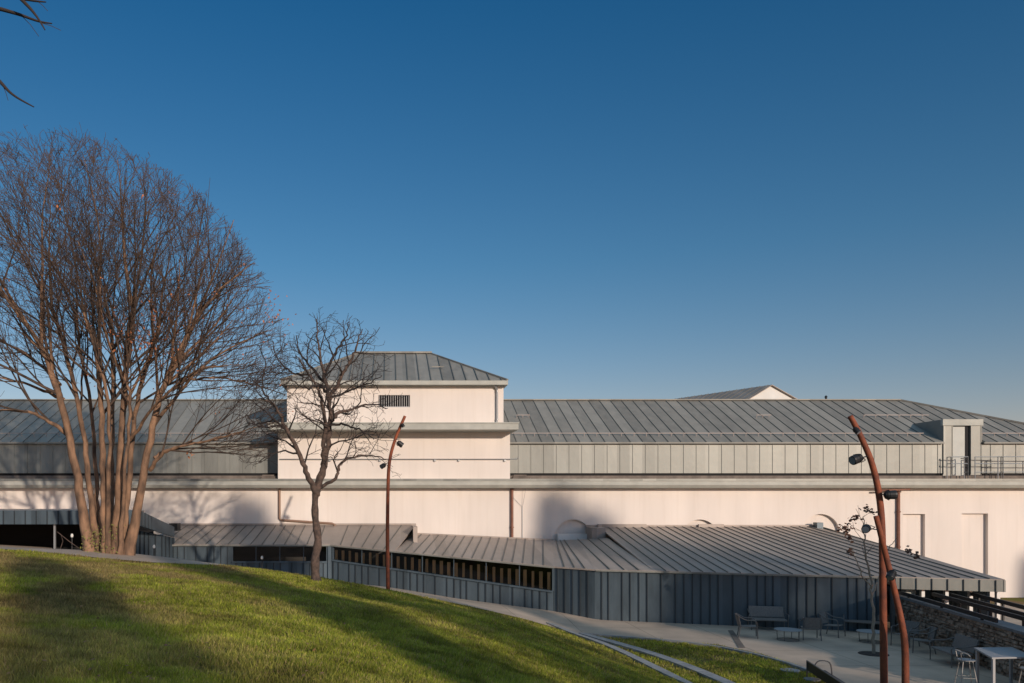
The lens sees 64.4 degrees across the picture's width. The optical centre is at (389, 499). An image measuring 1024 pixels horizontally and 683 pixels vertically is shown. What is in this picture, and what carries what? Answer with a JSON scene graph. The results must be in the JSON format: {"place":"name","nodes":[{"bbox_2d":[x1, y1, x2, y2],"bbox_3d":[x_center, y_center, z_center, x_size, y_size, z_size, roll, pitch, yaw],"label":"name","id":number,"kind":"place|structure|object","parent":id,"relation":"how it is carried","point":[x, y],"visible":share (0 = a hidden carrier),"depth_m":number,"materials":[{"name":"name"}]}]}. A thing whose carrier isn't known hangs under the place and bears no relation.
{"place":"outdoors","nodes":[
{"label":"outdoors","id":0,"kind":"place"},
{"bbox_2d":[0,351,1023,597],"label":"long building","id":1,"kind":"structure","parent":0,"point":[478,453],"depth_m":41.40,"materials":[{"name":"paint"}]},
{"bbox_2d":[379,395,409,406],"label":"window","id":2,"kind":"structure","parent":1,"relation":"in","point":[404,401],"depth_m":41.60,"materials":[{"name":"black metal"}]},
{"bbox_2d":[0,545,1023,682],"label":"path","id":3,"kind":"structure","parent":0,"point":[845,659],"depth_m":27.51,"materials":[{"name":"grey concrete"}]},
{"bbox_2d":[728,630,744,647],"bbox_3d":[12.398,4.962,28.648,0.224,0.012,3.845,0,0,18],"label":"drain cover","id":4,"kind":"object","parent":3,"relation":"on","point":[738,642],"visible":1,"depth_m":28.42,"materials":[{"name":"grey metal"}]},
{"bbox_2d":[735,613,757,638],"bbox_3d":[12.919,4.560,29.033,0.766,0.823,0.659,0,0,20],"label":"armchair","id":5,"kind":"object","parent":3,"relation":"on","point":[737,615],"visible":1,"depth_m":28.90,"materials":[{"name":"grey metal"}]},
{"bbox_2d":[747,606,788,629],"bbox_3d":[14.515,4.548,30.741,1.368,0.840,0.788,0,0,14],"label":"garden sofa","id":6,"kind":"object","parent":3,"relation":"on","point":[758,613],"visible":0.93,"depth_m":30.96,"materials":[{"name":"grey metal"}]},
{"bbox_2d":[774,627,801,641],"bbox_3d":[14.123,4.773,28.389,0.910,0.380,0.910,0,0,0],"label":"table","id":7,"kind":"object","parent":3,"relation":"on","point":[787,629],"visible":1,"depth_m":28.31,"materials":[{"name":"grey metal"}]},
{"bbox_2d":[798,617,821,640],"bbox_3d":[14.994,4.560,28.528,0.659,0.823,0.766,0,0,15],"label":"armchair","id":8,"kind":"object","parent":3,"relation":"on","point":[811,623],"visible":0.98,"depth_m":28.25,"materials":[{"name":"grey"}]},
{"bbox_2d":[819,612,845,637],"bbox_3d":[16.140,4.560,29.275,0.659,0.823,0.766,0,0,-40],"label":"armchair","id":9,"kind":"object","parent":3,"relation":"on","point":[824,616],"visible":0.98,"depth_m":29.33,"materials":[{"name":"grey"}]},
{"bbox_2d":[843,614,878,623],"bbox_3d":[17.867,4.548,30.154,1.368,0.840,0.788,0,0,30],"label":"garden sofa","id":10,"kind":"object","parent":3,"relation":"on","point":[862,621],"visible":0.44,"depth_m":30.04,"materials":[{"name":"grey"}]},
{"bbox_2d":[856,629,879,643],"bbox_3d":[16.828,4.773,27.989,0.910,0.380,0.910,0,0,0],"label":"table","id":11,"kind":"object","parent":3,"relation":"on","point":[866,631],"visible":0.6,"depth_m":27.96,"materials":[{"name":"grey metal"}]},
{"bbox_2d":[858,651,889,656],"bbox_3d":[15.593,4.965,25.800,0.900,0.030,0.900,0,0,0],"label":"planting pit","id":12,"kind":"object","parent":3,"relation":"on","point":[869,653],"visible":0.76,"depth_m":25.80,"materials":[{"name":"soil"}]},
{"bbox_2d":[890,620,919,647],"bbox_3d":[17.582,4.560,27.255,0.766,0.823,0.659,0,0,-30],"label":"armchair","id":13,"kind":"object","parent":3,"relation":"on","point":[912,625],"visible":0.76,"depth_m":27.32,"materials":[{"name":"grey"}]},
{"bbox_2d":[908,626,937,653],"bbox_3d":[17.418,4.560,26.125,0.766,0.823,0.658,0,0,20],"label":"armchair","id":14,"kind":"object","parent":3,"relation":"on","point":[932,633],"visible":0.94,"depth_m":26.11,"materials":[{"name":"grey"}]},
{"bbox_2d":[929,633,979,667],"bbox_3d":[17.076,4.548,24.224,0.788,0.840,1.368,0,0,10],"label":"garden sofa","id":15,"kind":"object","parent":3,"relation":"on","point":[965,643],"visible":0.95,"depth_m":24.16,"materials":[{"name":"grey"}]},
{"bbox_2d":[954,649,977,682],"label":"bar chair","id":16,"kind":"object","parent":3,"relation":"on","point":[969,660],"visible":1,"depth_m":21.04,"materials":[{"name":"grey"}]},
{"bbox_2d":[974,647,1023,682],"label":"bar table","id":17,"kind":"object","parent":3,"relation":"on","point":[1009,653],"visible":1,"depth_m":21.02,"materials":[{"name":"grey metal"}]},
{"bbox_2d":[1018,661,1023,682],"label":"bar chair","id":18,"kind":"object","parent":3,"relation":"on","point":[1021,667],"visible":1,"depth_m":20.11,"materials":[{"name":"grey"}]},
{"bbox_2d":[0,0,1023,421],"label":"sky","id":19,"kind":"structure","parent":0,"point":[555,199],"materials":[{"name":"blue"}]},
{"bbox_2d":[0,548,1023,682],"bbox_3d":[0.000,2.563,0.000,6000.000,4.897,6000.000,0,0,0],"label":"ground","id":20,"kind":"structure","parent":0,"point":[1018,600],"depth_m":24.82,"materials":[{"name":"green plant"}]},
{"bbox_2d":[0,0,59,106],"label":"overhanging tree","id":21,"kind":"object","parent":20,"relation":"on","point":[2,9],"visible":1,"depth_m":8.19,"materials":[{"name":"brown plant"}]},
{"bbox_2d":[0,509,180,557],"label":"entrance wing","id":22,"kind":"structure","parent":20,"relation":"on","point":[33,527],"depth_m":37.04,"materials":[{"name":"grey metal"}]},
{"bbox_2d":[0,122,296,555],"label":"multi stem tree","id":23,"kind":"object","parent":20,"relation":"on","point":[107,528],"visible":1,"depth_m":26.19,"materials":[{"name":"brown plant"}]},
{"bbox_2d":[5,559,617,682],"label":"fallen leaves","id":24,"kind":"object","parent":20,"relation":"on","point":[223,636],"visible":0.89,"depth_m":9.54,"materials":[{"name":"plant"}]},
{"bbox_2d":[233,307,408,581],"bbox_3d":[-2.226,-1.649,25.085,5.661,8.738,4.700,0,0,0],"label":"gnarled tree","id":25,"kind":"object","parent":20,"relation":"on","point":[316,486],"visible":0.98,"depth_m":25.03,"materials":[{"name":"brown plant"}]},
{"bbox_2d":[380,416,405,588],"bbox_3d":[0.110,0.121,29.962,1.003,6.584,0.377,0,0,0],"label":"lamp post","id":26,"kind":"object","parent":20,"relation":"on","point":[400,444],"visible":0.94,"depth_m":29.94,"materials":[{"name":"brown metal"}]},
{"bbox_2d":[163,522,1005,631],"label":"zinc pavilion","id":27,"kind":"structure","parent":20,"relation":"on","point":[715,574],"depth_m":35.08,"materials":[{"name":"grey metal"}]},
{"bbox_2d":[231,546,327,562],"bbox_3d":[-5.213,2.556,37.800,4.557,0.810,0.200,0,0,0],"label":"window","id":28,"kind":"structure","parent":27,"relation":"in","point":[279,561],"depth_m":37.79,"materials":[{"name":"metal"}]},
{"bbox_2d":[331,547,553,592],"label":"window","id":29,"kind":"structure","parent":27,"relation":"in","point":[333,559],"depth_m":35.76,"materials":[{"name":"metal"}]},
{"bbox_2d":[546,622,691,682],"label":"stone kerb","id":30,"kind":"structure","parent":20,"relation":"on","point":[661,670],"depth_m":25.09,"materials":[{"name":"stone"}]},
{"bbox_2d":[579,633,734,682],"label":"stone kerb","id":31,"kind":"structure","parent":20,"relation":"on","point":[705,673],"depth_m":24.73,"materials":[{"name":"stone"}]},
{"bbox_2d":[579,632,810,672],"bbox_3d":[10.325,4.636,17.509,4.749,0.988,24.736,0,0,-5],"label":"path edging","id":32,"kind":"object","parent":20,"relation":"on","point":[793,665],"visible":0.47,"depth_m":27.11,"materials":[{"name":"stone"}]},
{"bbox_2d":[780,668,799,672],"bbox_3d":[11.689,4.978,23.387,0.532,0.045,0.524,0,0,0],"label":"flat stone","id":33,"kind":"object","parent":20,"relation":"on","point":[793,669],"visible":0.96,"depth_m":23.36,"materials":[{"name":"stone"}]},
{"bbox_2d":[803,677,820,681],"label":"flat stone","id":34,"kind":"object","parent":20,"relation":"on","point":[813,679],"visible":0.98,"depth_m":22.10,"materials":[{"name":"stone"}]},
{"bbox_2d":[806,660,844,682],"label":"bench","id":35,"kind":"object","parent":20,"relation":"on","point":[825,676],"visible":1,"depth_m":21.55,"materials":[{"name":"metal"}]},
{"bbox_2d":[848,415,897,682],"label":"lamp post","id":36,"kind":"object","parent":20,"relation":"on","point":[854,459],"visible":0.97,"depth_m":14.95,"materials":[{"name":"brown metal"}]},
{"bbox_2d":[836,504,919,653],"bbox_3d":[15.588,2.577,25.740,2.618,4.917,0.909,0,0,-2],"label":"young tree","id":37,"kind":"object","parent":20,"relation":"on","point":[848,551],"visible":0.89,"depth_m":25.72,"materials":[{"name":"brown plant"}]},
{"bbox_2d":[861,515,909,682],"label":"lamp post","id":38,"kind":"object","parent":20,"relation":"on","point":[890,577],"visible":1,"depth_m":14.56,"materials":[{"name":"brown metal"}]},
{"bbox_2d":[889,593,1023,682],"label":"stone wall","id":39,"kind":"structure","parent":20,"relation":"on","point":[947,623],"depth_m":24.63,"materials":[{"name":"stone"}]},
{"bbox_2d":[675,385,796,398],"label":"gabled house","id":40,"kind":"structure","parent":0,"point":[768,392],"depth_m":75.67,"materials":[{"name":"metal"}]},
{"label":"raised terrace","id":41,"kind":"structure","parent":0,"visible":0},
{"bbox_2d":[899,591,1023,625],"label":"steel pergola","id":42,"kind":"object","parent":41,"relation":"on","point":[1002,610],"visible":0.71,"depth_m":26.29,"materials":[{"name":"black metal"}]}
]}

